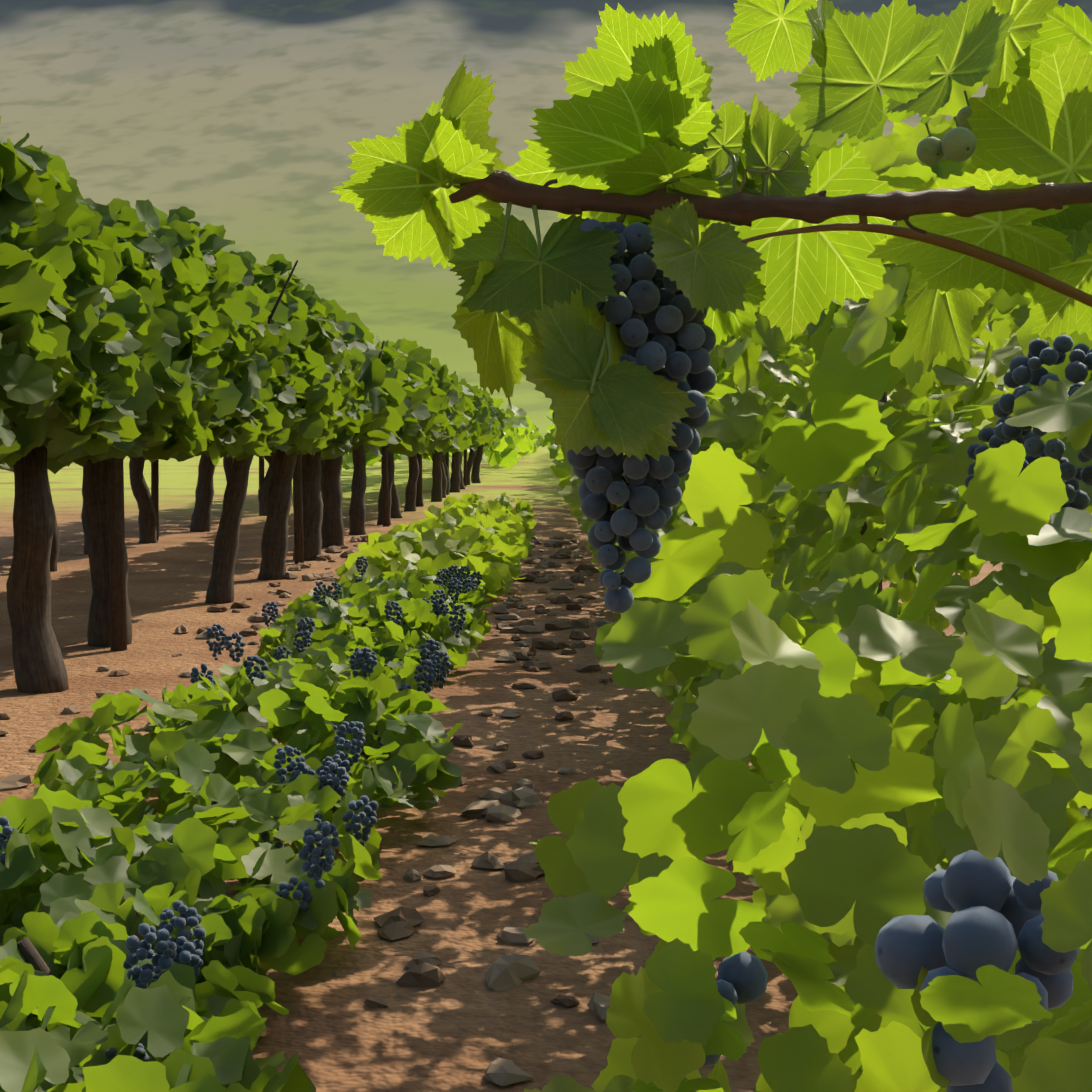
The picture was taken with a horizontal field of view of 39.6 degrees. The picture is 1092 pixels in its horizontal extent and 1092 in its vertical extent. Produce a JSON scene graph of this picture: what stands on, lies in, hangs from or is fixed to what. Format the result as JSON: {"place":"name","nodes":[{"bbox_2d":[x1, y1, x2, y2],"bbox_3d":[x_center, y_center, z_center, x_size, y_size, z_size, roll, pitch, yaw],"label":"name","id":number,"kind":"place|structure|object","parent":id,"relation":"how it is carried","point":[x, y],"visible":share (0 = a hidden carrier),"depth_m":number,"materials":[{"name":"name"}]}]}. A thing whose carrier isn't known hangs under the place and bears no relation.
{"place":"outdoors","nodes":[
{"label":"outdoors","id":0,"kind":"place"},
{"bbox_2d":[0,446,1091,1091],"bbox_3d":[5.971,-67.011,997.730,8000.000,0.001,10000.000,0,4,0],"label":"ground","id":1,"kind":"structure","parent":0,"point":[462,1026],"depth_m":4.76,"materials":[{"name":"soil"}]},
{"bbox_2d":[0,292,504,471],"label":"grapevine foliage","id":2,"kind":"object","parent":1,"relation":"on","point":[412,398],"visible":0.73,"depth_m":17.81,"materials":[{"name":"green plant"}]},
{"bbox_2d":[0,492,536,1091],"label":"grapevine row","id":3,"kind":"object","parent":1,"relation":"on","point":[94,840],"visible":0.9,"depth_m":3.11,"materials":[{"name":"green plant"}]},
{"bbox_2d":[0,556,482,1064],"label":"grape bunches","id":4,"kind":"object","parent":3,"relation":"attached to","point":[170,951],"visible":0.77,"depth_m":3.48,"materials":[{"name":"blue food"}]},
{"bbox_2d":[0,532,613,1086],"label":"stones","id":5,"kind":"object","parent":1,"relation":"on","point":[502,972],"visible":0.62,"depth_m":4.39,"materials":[{"name":"stone"}]},
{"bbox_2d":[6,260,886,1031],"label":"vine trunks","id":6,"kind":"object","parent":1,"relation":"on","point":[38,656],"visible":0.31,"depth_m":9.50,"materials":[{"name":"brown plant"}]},
{"bbox_2d":[0,116,370,473],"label":"vine foliage","id":7,"kind":"object","parent":6,"relation":"on","point":[143,330],"visible":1,"depth_m":6.64,"materials":[{"name":"green plant"}]},
{"bbox_2d":[342,398,557,470],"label":"grapevine foliage","id":8,"kind":"object","parent":1,"relation":"on","point":[523,436],"visible":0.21,"depth_m":54.87,"materials":[{"name":"green plant"}]},
{"bbox_2d":[550,399,787,618],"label":"row leaves","id":9,"kind":"object","parent":1,"relation":"on","point":[570,480],"depth_m":13.21,"materials":[{"name":"green plant"}]},
{"bbox_2d":[522,77,1091,1091],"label":"grapevine","id":10,"kind":"object","parent":1,"relation":"on","point":[890,747],"visible":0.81,"depth_m":0.68,"materials":[{"name":"green plant"}]},
{"bbox_2d":[703,334,1091,1091],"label":"grapes","id":11,"kind":"object","parent":10,"relation":"on","point":[997,918],"visible":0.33,"depth_m":0.35,"materials":[{"name":"blue food"}]},
{"bbox_2d":[0,0,1091,445],"bbox_3d":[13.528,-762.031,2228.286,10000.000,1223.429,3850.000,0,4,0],"label":"hillside","id":12,"kind":"structure","parent":0,"point":[242,122],"depth_m":1135.64,"materials":[{"name":"green plant"}]},
{"bbox_2d":[441,91,1091,577],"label":"vine stem","id":13,"kind":"object","parent":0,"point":[985,255],"visible":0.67,"depth_m":0.81,"materials":[{"name":"brown plant"}]},
{"bbox_2d":[917,106,976,164],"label":"unripe grapes","id":14,"kind":"object","parent":13,"relation":"attached to","point":[957,144],"visible":0.88,"depth_m":0.93,"materials":[{"name":"green food"}]},
{"bbox_2d":[449,170,1091,233],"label":"vine cane","id":15,"kind":"object","parent":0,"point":[738,208],"visible":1,"depth_m":0.79,"materials":[{"name":"brown plant"}]},
{"bbox_2d":[552,219,716,613],"bbox_3d":[0.044,-0.069,0.815,0.095,0.212,0.095,0,4,0],"label":"grape bunch","id":16,"kind":"object","parent":15,"relation":"hanging from","point":[650,491],"visible":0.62,"depth_m":0.80,"materials":[{"name":"blue food"}]},
{"bbox_2d":[330,0,1091,461],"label":"vine leaves","id":17,"kind":"object","parent":15,"relation":"attached to","point":[636,114],"visible":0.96,"depth_m":0.82,"materials":[{"name":"green plant"}]}
]}

